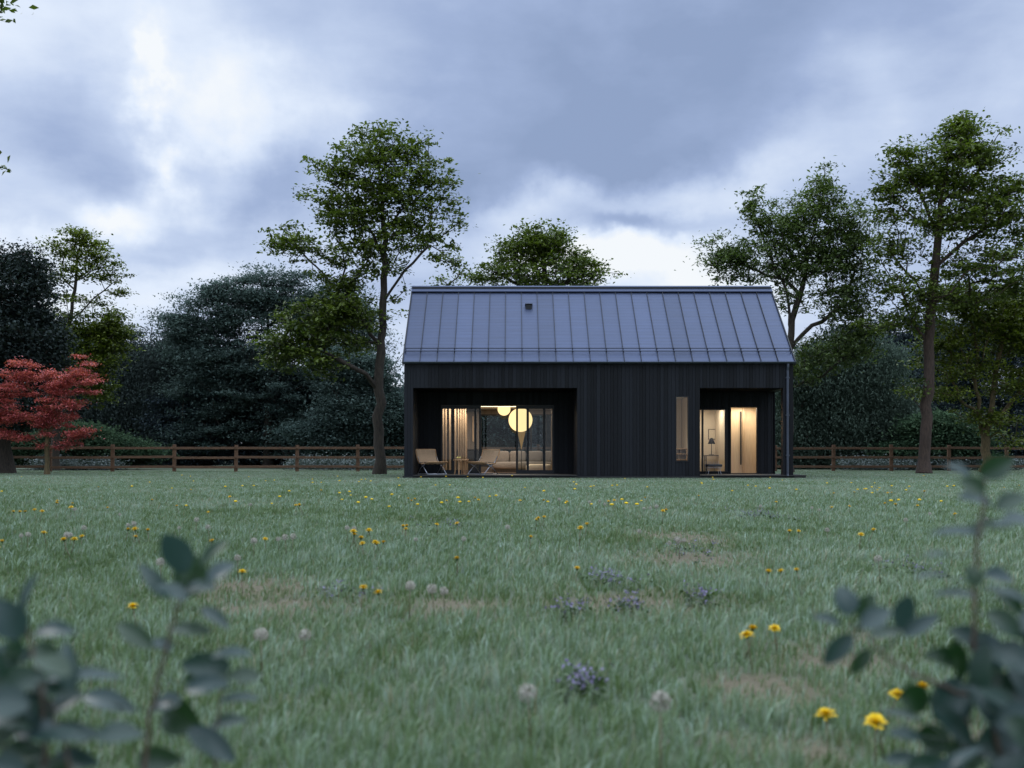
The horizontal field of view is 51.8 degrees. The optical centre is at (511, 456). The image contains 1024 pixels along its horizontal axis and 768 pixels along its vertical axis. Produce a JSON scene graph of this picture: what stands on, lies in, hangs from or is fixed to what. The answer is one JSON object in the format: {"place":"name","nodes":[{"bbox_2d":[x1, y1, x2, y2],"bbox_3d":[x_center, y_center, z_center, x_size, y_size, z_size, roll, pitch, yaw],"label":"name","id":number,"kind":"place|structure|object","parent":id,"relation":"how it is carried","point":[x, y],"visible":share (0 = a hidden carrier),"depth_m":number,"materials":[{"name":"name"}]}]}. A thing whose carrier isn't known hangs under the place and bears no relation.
{"place":"outdoors","nodes":[
{"label":"outdoors","id":0,"kind":"place"},
{"bbox_2d":[0,459,1023,767],"bbox_3d":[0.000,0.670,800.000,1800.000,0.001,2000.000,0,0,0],"label":"meadow ground","id":1,"kind":"structure","parent":0,"point":[748,677],"depth_m":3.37,"materials":[{"name":"green plant"}]},
{"bbox_2d":[0,0,38,174],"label":"overhanging tree","id":2,"kind":"object","parent":1,"relation":"on","point":[2,9],"visible":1,"depth_m":12.12,"materials":[{"name":"green plant"}]},
{"bbox_2d":[0,237,92,472],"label":"evergreen tree","id":3,"kind":"object","parent":1,"relation":"on","point":[29,332],"visible":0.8,"depth_m":43.40,"materials":[{"name":"green plant"}]},
{"bbox_2d":[0,353,106,474],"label":"red maple","id":4,"kind":"object","parent":1,"relation":"on","point":[53,388],"visible":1,"depth_m":39.89,"materials":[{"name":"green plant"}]},
{"bbox_2d":[61,537,71,559],"bbox_3d":[-2.879,0.594,6.797,0.058,0.157,0.056,-9,2,44],"label":"dandelion","id":5,"kind":"object","parent":1,"relation":"on","point":[63,539],"visible":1,"depth_m":6.79,"materials":[{"name":"green plant"}]},
{"bbox_2d":[64,532,70,554],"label":"dandelion clock","id":6,"kind":"object","parent":1,"relation":"on","point":[68,533],"visible":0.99,"depth_m":7.07,"materials":[{"name":"white plant"}]},
{"bbox_2d":[0,572,143,767],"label":"leafy shrub","id":7,"kind":"object","parent":1,"relation":"on","point":[26,717],"visible":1,"depth_m":1.02,"materials":[{"name":"green plant"}]},
{"bbox_2d":[14,319,155,465],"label":"dark tree","id":8,"kind":"object","parent":1,"relation":"on","point":[109,377],"visible":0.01,"depth_m":66.99,"materials":[{"name":"green plant"}]},
{"bbox_2d":[33,223,146,470],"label":"broadleaf tree","id":9,"kind":"object","parent":1,"relation":"on","point":[105,337],"visible":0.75,"depth_m":51.71,"materials":[{"name":"green plant"}]},
{"bbox_2d":[11,418,184,469],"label":"bush","id":10,"kind":"object","parent":1,"relation":"on","point":[111,437],"visible":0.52,"depth_m":54.88,"materials":[{"name":"green plant"}]},
{"bbox_2d":[128,603,138,622],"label":"dandelion","id":11,"kind":"object","parent":1,"relation":"on","point":[132,606],"visible":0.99,"depth_m":3.86,"materials":[{"name":"yellow plant"}]},
{"bbox_2d":[66,302,235,465],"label":"dark willow","id":12,"kind":"object","parent":1,"relation":"on","point":[133,379],"visible":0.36,"depth_m":65.80,"materials":[{"name":"green plant"}]},
{"bbox_2d":[156,558,164,575],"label":"dandelion clock","id":13,"kind":"object","parent":1,"relation":"on","point":[159,562],"visible":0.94,"depth_m":5.32,"materials":[{"name":"white plant"}]},
{"bbox_2d":[82,534,260,767],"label":"leafy shrub","id":14,"kind":"object","parent":1,"relation":"on","point":[193,575],"visible":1,"depth_m":1.17,"materials":[{"name":"green plant"}]},
{"bbox_2d":[132,340,321,465],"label":"dark tree","id":15,"kind":"object","parent":1,"relation":"on","point":[229,453],"visible":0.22,"depth_m":64.84,"materials":[{"name":"green plant"}]},
{"bbox_2d":[234,554,240,579],"bbox_3d":[-1.494,0.600,5.742,0.039,0.140,0.039,-1,-2,-8],"label":"dandelion clock","id":16,"kind":"object","parent":1,"relation":"on","point":[236,557],"visible":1,"depth_m":5.74,"materials":[{"name":"white plant"}]},
{"bbox_2d":[239,569,245,593],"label":"dandelion","id":17,"kind":"object","parent":1,"relation":"on","point":[242,571],"visible":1,"depth_m":5.17,"materials":[{"name":"yellow plant"}]},
{"bbox_2d":[250,537,256,556],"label":"dandelion clock","id":18,"kind":"object","parent":1,"relation":"on","point":[254,540],"visible":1,"depth_m":6.66,"materials":[{"name":"white plant"}]},
{"bbox_2d":[253,628,268,679],"bbox_3d":[-0.746,0.589,3.140,0.044,0.162,0.044,-4,-2,40],"label":"dandelion clock","id":19,"kind":"object","parent":1,"relation":"on","point":[260,634],"visible":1,"depth_m":3.14,"materials":[{"name":"white plant"}]},
{"bbox_2d":[134,257,403,464],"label":"great beech","id":20,"kind":"object","parent":1,"relation":"on","point":[201,364],"visible":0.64,"depth_m":63.27,"materials":[{"name":"green plant"}]},
{"bbox_2d":[282,534,287,549],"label":"dandelion clock","id":21,"kind":"object","parent":1,"relation":"on","point":[284,537],"visible":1,"depth_m":6.89,"materials":[{"name":"white plant"}]},
{"bbox_2d":[290,533,295,550],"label":"dandelion clock","id":22,"kind":"object","parent":1,"relation":"on","point":[292,536],"visible":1,"depth_m":6.99,"materials":[{"name":"white plant"}]},
{"bbox_2d":[298,629,310,668],"bbox_3d":[-0.642,0.600,3.256,0.040,0.140,0.039,2,1,-31],"label":"dandelion clock","id":23,"kind":"object","parent":1,"relation":"on","point":[304,634],"visible":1,"depth_m":3.25,"materials":[{"name":"white plant"}]},
{"bbox_2d":[255,342,403,468],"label":"bushy tree","id":24,"kind":"object","parent":1,"relation":"on","point":[343,421],"visible":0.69,"depth_m":58.90,"materials":[{"name":"green plant"}]},
{"bbox_2d":[359,585,366,608],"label":"dandelion","id":25,"kind":"object","parent":1,"relation":"on","point":[363,587],"visible":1,"depth_m":4.54,"materials":[{"name":"yellow plant"}]},
{"bbox_2d":[245,118,481,473],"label":"broadleaf tree","id":26,"kind":"object","parent":1,"relation":"on","point":[326,315],"visible":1,"depth_m":40.57,"materials":[{"name":"green plant"}]},
{"bbox_2d":[405,581,415,619],"bbox_3d":[-0.419,0.589,4.332,0.044,0.162,0.044,1,-1,-24],"label":"dandelion clock","id":27,"kind":"object","parent":1,"relation":"on","point":[410,584],"visible":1,"depth_m":4.33,"materials":[{"name":"white plant"}]},
{"bbox_2d":[426,584,436,615],"bbox_3d":[-0.316,0.590,4.230,0.044,0.162,0.044,-5,1,-19],"label":"dandelion clock","id":28,"kind":"object","parent":1,"relation":"on","point":[431,587],"visible":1,"depth_m":4.23,"materials":[{"name":"white plant"}]},
{"bbox_2d":[439,587,448,612],"bbox_3d":[-0.280,0.601,4.320,0.040,0.140,0.039,7,7,41],"label":"dandelion clock","id":29,"kind":"object","parent":1,"relation":"on","point":[444,590],"visible":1,"depth_m":4.32,"materials":[{"name":"white plant"}]},
{"bbox_2d":[390,401,542,464],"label":"bushy tree","id":30,"kind":"object","parent":1,"relation":"on","point":[497,431],"visible":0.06,"depth_m":58.74,"materials":[{"name":"green plant"}]},
{"bbox_2d":[11,444,1023,471],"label":"rail fence","id":31,"kind":"object","parent":1,"relation":"on","point":[358,457],"visible":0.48,"depth_m":48.36,"materials":[{"name":"brown wood"}]},
{"bbox_2d":[16,450,1023,470],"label":"undergrowth","id":32,"kind":"object","parent":1,"relation":"on","point":[106,462],"visible":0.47,"depth_m":52.97,"materials":[{"name":"green plant"}]},
{"bbox_2d":[517,683,536,743],"bbox_3d":[0.038,0.589,2.371,0.044,0.162,0.044,0,5,38],"label":"dandelion clock","id":33,"kind":"object","parent":1,"relation":"on","point":[526,692],"visible":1,"depth_m":2.37,"materials":[{"name":"white plant"}]},
{"bbox_2d":[424,218,634,450],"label":"broadleaf tree","id":34,"kind":"object","parent":1,"relation":"on","point":[541,249],"visible":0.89,"depth_m":49.46,"materials":[{"name":"green plant"}]},
{"bbox_2d":[166,374,1023,464],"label":"distant wood","id":35,"kind":"object","parent":1,"relation":"on","point":[482,427],"depth_m":86.33,"materials":[{"name":"green plant"}]},
{"bbox_2d":[402,286,805,477],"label":"timber house","id":36,"kind":"structure","parent":1,"relation":"on","point":[629,381],"depth_m":34.99,"materials":[{"name":"black wood"}]},
{"bbox_2d":[416,449,447,474],"bbox_3d":[-2.652,0.152,34.796,0.774,0.839,0.864,0,0,-34],"label":"lounge chair","id":37,"kind":"object","parent":36,"relation":"on","point":[429,458],"visible":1,"depth_m":34.98,"materials":[{"name":"fabric"}]},
{"bbox_2d":[453,459,464,474],"bbox_3d":[-1.731,0.332,34.649,0.410,0.503,0.413,0,0,0],"label":"side table","id":38,"kind":"object","parent":36,"relation":"on","point":[459,460],"visible":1,"depth_m":34.52,"materials":[{"name":"brown wood"}]},
{"bbox_2d":[461,459,468,474],"bbox_3d":[-1.566,0.326,34.950,0.270,0.511,0.270,0,0,0],"label":"stool","id":39,"kind":"object","parent":36,"relation":"on","point":[466,471],"visible":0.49,"depth_m":34.90,"materials":[{"name":"brown wood"}]},
{"bbox_2d":[456,412,478,469],"bbox_3d":[-1.670,-0.550,39.825,0.860,2.260,0.750,0,0,0],"label":"kitchen cabinet","id":40,"kind":"object","parent":36,"relation":"on","point":[470,433],"visible":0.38,"depth_m":39.55,"materials":[{"name":"wood"}]},
{"bbox_2d":[466,449,499,474],"bbox_3d":[-0.954,0.152,34.792,0.774,0.839,0.864,0,0,40],"label":"lounge chair","id":41,"kind":"object","parent":36,"relation":"on","point":[491,457],"visible":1,"depth_m":34.93,"materials":[{"name":"fabric"}]},
{"bbox_2d":[441,405,553,473],"bbox_3d":[-0.499,-0.605,36.360,3.889,2.369,0.100,0,0,0],"label":"sliding window","id":42,"kind":"structure","parent":36,"relation":"in","point":[475,407],"depth_m":36.33,"materials":[{"name":"black metal"}]},
{"bbox_2d":[481,406,515,406],"bbox_3d":[-0.250,-1.799,37.300,1.800,0.034,0.120,0,0,0],"label":"ceiling light","id":43,"kind":"object","parent":36,"relation":"attached to","point":[498,406],"visible":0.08,"depth_m":37.26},
{"bbox_2d":[498,407,509,415],"bbox_3d":[-0.293,-1.751,38.600,0.470,0.470,0.470,0,0,0],"label":"globe lamp","id":44,"kind":"object","parent":36,"relation":"hanging from","point":[503,411],"visible":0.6,"depth_m":38.43,"materials":[{"name":"glass"}]},
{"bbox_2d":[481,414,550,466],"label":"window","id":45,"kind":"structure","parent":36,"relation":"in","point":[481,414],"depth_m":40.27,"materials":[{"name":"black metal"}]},
{"bbox_2d":[509,409,531,431],"bbox_3d":[0.306,-1.362,38.000,0.860,0.916,0.860,0,0,0],"label":"globe lamp","id":46,"kind":"object","parent":36,"relation":"hanging from","point":[521,420],"visible":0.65,"depth_m":37.70,"materials":[{"name":"white glass"}]},
{"bbox_2d":[491,451,550,472],"bbox_3d":[0.450,0.175,39.355,2.460,0.810,0.810,0,0,0],"label":"sofa","id":47,"kind":"object","parent":36,"relation":"on","point":[506,460],"visible":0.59,"depth_m":39.42,"materials":[{"name":"beige fabric"}]},
{"bbox_2d":[518,431,524,469],"bbox_3d":[0.345,-0.175,38.500,0.300,1.510,0.300,0,0,0],"label":"cone lamp","id":48,"kind":"object","parent":36,"relation":"on","point":[521,435],"visible":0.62,"depth_m":38.44,"materials":[{"name":"beige metal"}]},
{"bbox_2d":[529,464,550,469],"bbox_3d":[0.960,0.416,37.750,0.920,0.332,0.700,0,0,0],"label":"ottoman","id":49,"kind":"object","parent":36,"relation":"on","point":[537,466],"visible":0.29,"depth_m":37.41,"materials":[{"name":"beige fabric"}]},
{"bbox_2d":[676,448,686,460],"bbox_3d":[5.455,0.145,35.325,0.810,0.870,0.350,0,0,0],"label":"wooden shelf","id":50,"kind":"object","parent":36,"relation":"on","point":[683,455],"visible":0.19,"depth_m":35.47,"materials":[{"name":"brown wood"}]},
{"bbox_2d":[675,396,688,461],"bbox_3d":[5.485,-0.905,34.013,0.426,2.106,0.095,0,0,0],"label":"window","id":51,"kind":"structure","parent":36,"relation":"in","point":[675,396],"depth_m":33.98,"materials":[{"name":"black metal"}]},
{"bbox_2d":[708,429,714,439],"bbox_3d":[7.302,-0.831,38.479,0.277,0.383,0.038,0,0,0],"label":"framed picture","id":52,"kind":"object","parent":36,"relation":"attached to","point":[711,433],"visible":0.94,"depth_m":38.48,"materials":[{"name":"beige paper"}]},
{"bbox_2d":[704,455,718,470],"bbox_3d":[7.267,0.255,38.025,0.640,0.650,0.350,0,0,0],"label":"console table","id":53,"kind":"object","parent":36,"relation":"on","point":[706,459],"visible":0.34,"depth_m":37.87,"materials":[{"name":"black metal"}]},
{"bbox_2d":[708,438,714,454],"bbox_3d":[7.193,-0.381,38.000,0.280,0.618,0.280,0,0,0],"label":"table lamp","id":54,"kind":"object","parent":53,"relation":"on","point":[711,441],"visible":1,"depth_m":37.94,"materials":[{"name":"black metal"}]},
{"bbox_2d":[705,461,721,473],"bbox_3d":[6.811,0.365,35.630,0.530,0.435,0.591,0,0,0],"label":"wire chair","id":55,"kind":"object","parent":36,"relation":"on","point":[713,466],"visible":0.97,"depth_m":35.40,"materials":[{"name":"metal"}]},
{"bbox_2d":[700,409,727,471],"bbox_3d":[6.940,-0.565,36.355,0.998,2.168,0.090,0,0,0],"label":"window","id":56,"kind":"structure","parent":36,"relation":"in","point":[702,410],"depth_m":36.32,"materials":[{"name":"black metal"}]},
{"bbox_2d":[731,408,741,472],"bbox_3d":[7.780,-0.590,37.090,0.660,2.320,0.120,0,0,0],"label":"door","id":57,"kind":"structure","parent":36,"relation":"in","point":[736,413],"depth_m":37.10,"materials":[{"name":"brown wood"}]},
{"bbox_2d":[317,507,945,694],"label":"purple wildflowers","id":58,"kind":"object","parent":1,"relation":"on","point":[584,667],"visible":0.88,"depth_m":4.48,"materials":[{"name":"purple plant"}]},
{"bbox_2d":[313,508,959,699],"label":"ground ivy leaves","id":59,"kind":"object","parent":1,"relation":"on","point":[595,680],"visible":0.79,"depth_m":4.56,"materials":[{"name":"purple plant"}]},
{"bbox_2d":[649,691,670,767],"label":"dandelion clock","id":60,"kind":"object","parent":1,"relation":"on","point":[660,700],"visible":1,"depth_m":2.02,"materials":[{"name":"white plant"}]},
{"bbox_2d":[676,538,681,558],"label":"dandelion clock","id":61,"kind":"object","parent":1,"relation":"on","point":[678,540],"visible":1,"depth_m":6.90,"materials":[{"name":"white plant"}]},
{"bbox_2d":[739,630,754,667],"bbox_3d":[0.725,0.603,3.254,0.047,0.136,0.047,0,0,-36],"label":"dandelion","id":62,"kind":"object","parent":1,"relation":"on","point":[746,633],"visible":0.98,"depth_m":3.25,"materials":[{"name":"yellow plant"}]},
{"bbox_2d":[745,625,756,659],"bbox_3d":[0.793,0.612,3.478,0.040,0.122,0.044,0,0,-39],"label":"dandelion","id":63,"kind":"object","parent":1,"relation":"on","point":[752,627],"visible":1,"depth_m":3.48,"materials":[{"name":"yellow plant"}]},
{"bbox_2d":[765,569,771,584],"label":"dandelion","id":64,"kind":"object","parent":1,"relation":"on","point":[768,571],"visible":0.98,"depth_m":5.18,"materials":[{"name":"yellow plant"}]},
{"bbox_2d":[769,624,780,654],"bbox_3d":[0.867,0.612,3.488,0.044,0.121,0.043,-5,15,-16],"label":"dandelion","id":65,"kind":"object","parent":1,"relation":"on","point":[774,627],"visible":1,"depth_m":3.48,"materials":[{"name":"yellow plant"}]},
{"bbox_2d":[674,155,897,471],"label":"broadleaf tree","id":66,"kind":"object","parent":1,"relation":"on","point":[790,226],"visible":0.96,"depth_m":45.66,"materials":[{"name":"green plant"}]},
{"bbox_2d":[775,392,799,419],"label":"bushy tree","id":67,"kind":"object","parent":1,"relation":"on","point":[778,406],"depth_m":60.86,"materials":[{"name":"green plant"}]},
{"bbox_2d":[814,708,837,745],"bbox_3d":[0.668,0.602,2.242,0.046,0.136,0.048,0,0,-43],"label":"dandelion","id":68,"kind":"object","parent":1,"relation":"on","point":[825,712],"visible":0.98,"depth_m":2.24,"materials":[{"name":"yellow plant"}]},
{"bbox_2d":[775,325,949,469],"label":"weeping tree","id":69,"kind":"object","parent":1,"relation":"on","point":[850,408],"visible":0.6,"depth_m":56.87,"materials":[{"name":"green plant"}]},
{"bbox_2d":[865,713,883,759],"bbox_3d":[0.788,0.612,2.273,0.044,0.120,0.043,-11,8,-20],"label":"dandelion","id":70,"kind":"object","parent":1,"relation":"on","point":[878,732],"visible":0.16,"depth_m":2.27,"materials":[{"name":"yellow plant"}]},
{"bbox_2d":[863,714,887,766],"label":"dandelion","id":71,"kind":"object","parent":1,"relation":"on","point":[875,721],"visible":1,"depth_m":2.17,"materials":[{"name":"yellow plant"}]},
{"bbox_2d":[874,555,882,583],"bbox_3d":[1.907,0.589,5.476,0.044,0.162,0.044,-4,0,-8],"label":"dandelion clock","id":72,"kind":"object","parent":1,"relation":"on","point":[877,558],"visible":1,"depth_m":5.47,"materials":[{"name":"white plant"}]},
{"bbox_2d":[882,688,900,735],"bbox_3d":[0.912,0.612,2.513,0.044,0.121,0.043,11,12,30],"label":"dandelion","id":73,"kind":"object","parent":1,"relation":"on","point":[896,692],"visible":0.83,"depth_m":2.51,"materials":[{"name":"yellow plant"}]},
{"bbox_2d":[796,307,987,410],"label":"dark tree","id":74,"kind":"object","parent":1,"relation":"on","point":[901,337],"visible":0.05,"depth_m":71.17,"materials":[{"name":"green plant"}]},
{"bbox_2d":[903,681,928,725],"bbox_3d":[1.000,0.613,2.595,0.044,0.121,0.043,10,-7,34],"label":"dandelion","id":75,"kind":"object","parent":1,"relation":"on","point":[923,683],"visible":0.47,"depth_m":2.59,"materials":[{"name":"yellow plant"}]},
{"bbox_2d":[811,455,1023,767],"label":"leafy shrub","id":76,"kind":"object","parent":1,"relation":"on","point":[991,690],"visible":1,"depth_m":1.12,"materials":[{"name":"green plant"}]},
{"bbox_2d":[849,406,1012,469],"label":"bush","id":77,"kind":"object","parent":1,"relation":"on","point":[950,431],"visible":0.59,"depth_m":53.88,"materials":[{"name":"green plant"}]},
{"bbox_2d":[849,107,1023,472],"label":"broadleaf tree","id":78,"kind":"object","parent":1,"relation":"on","point":[961,132],"visible":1,"depth_m":42.71,"materials":[{"name":"green plant"}]},
{"bbox_2d":[893,276,1023,470],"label":"broadleaf tree","id":79,"kind":"object","parent":1,"relation":"on","point":[1007,325],"visible":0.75,"depth_m":45.70,"materials":[{"name":"green plant"}]},
{"bbox_2d":[904,311,1023,467],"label":"dark tree","id":80,"kind":"object","parent":1,"relation":"on","point":[999,403],"visible":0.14,"depth_m":65.04,"materials":[{"name":"green plant"}]},
{"bbox_2d":[0,0,1023,399],"label":"sky","id":81,"kind":"structure","parent":0,"point":[180,131],"materials":[{"name":"grey"}]}
]}

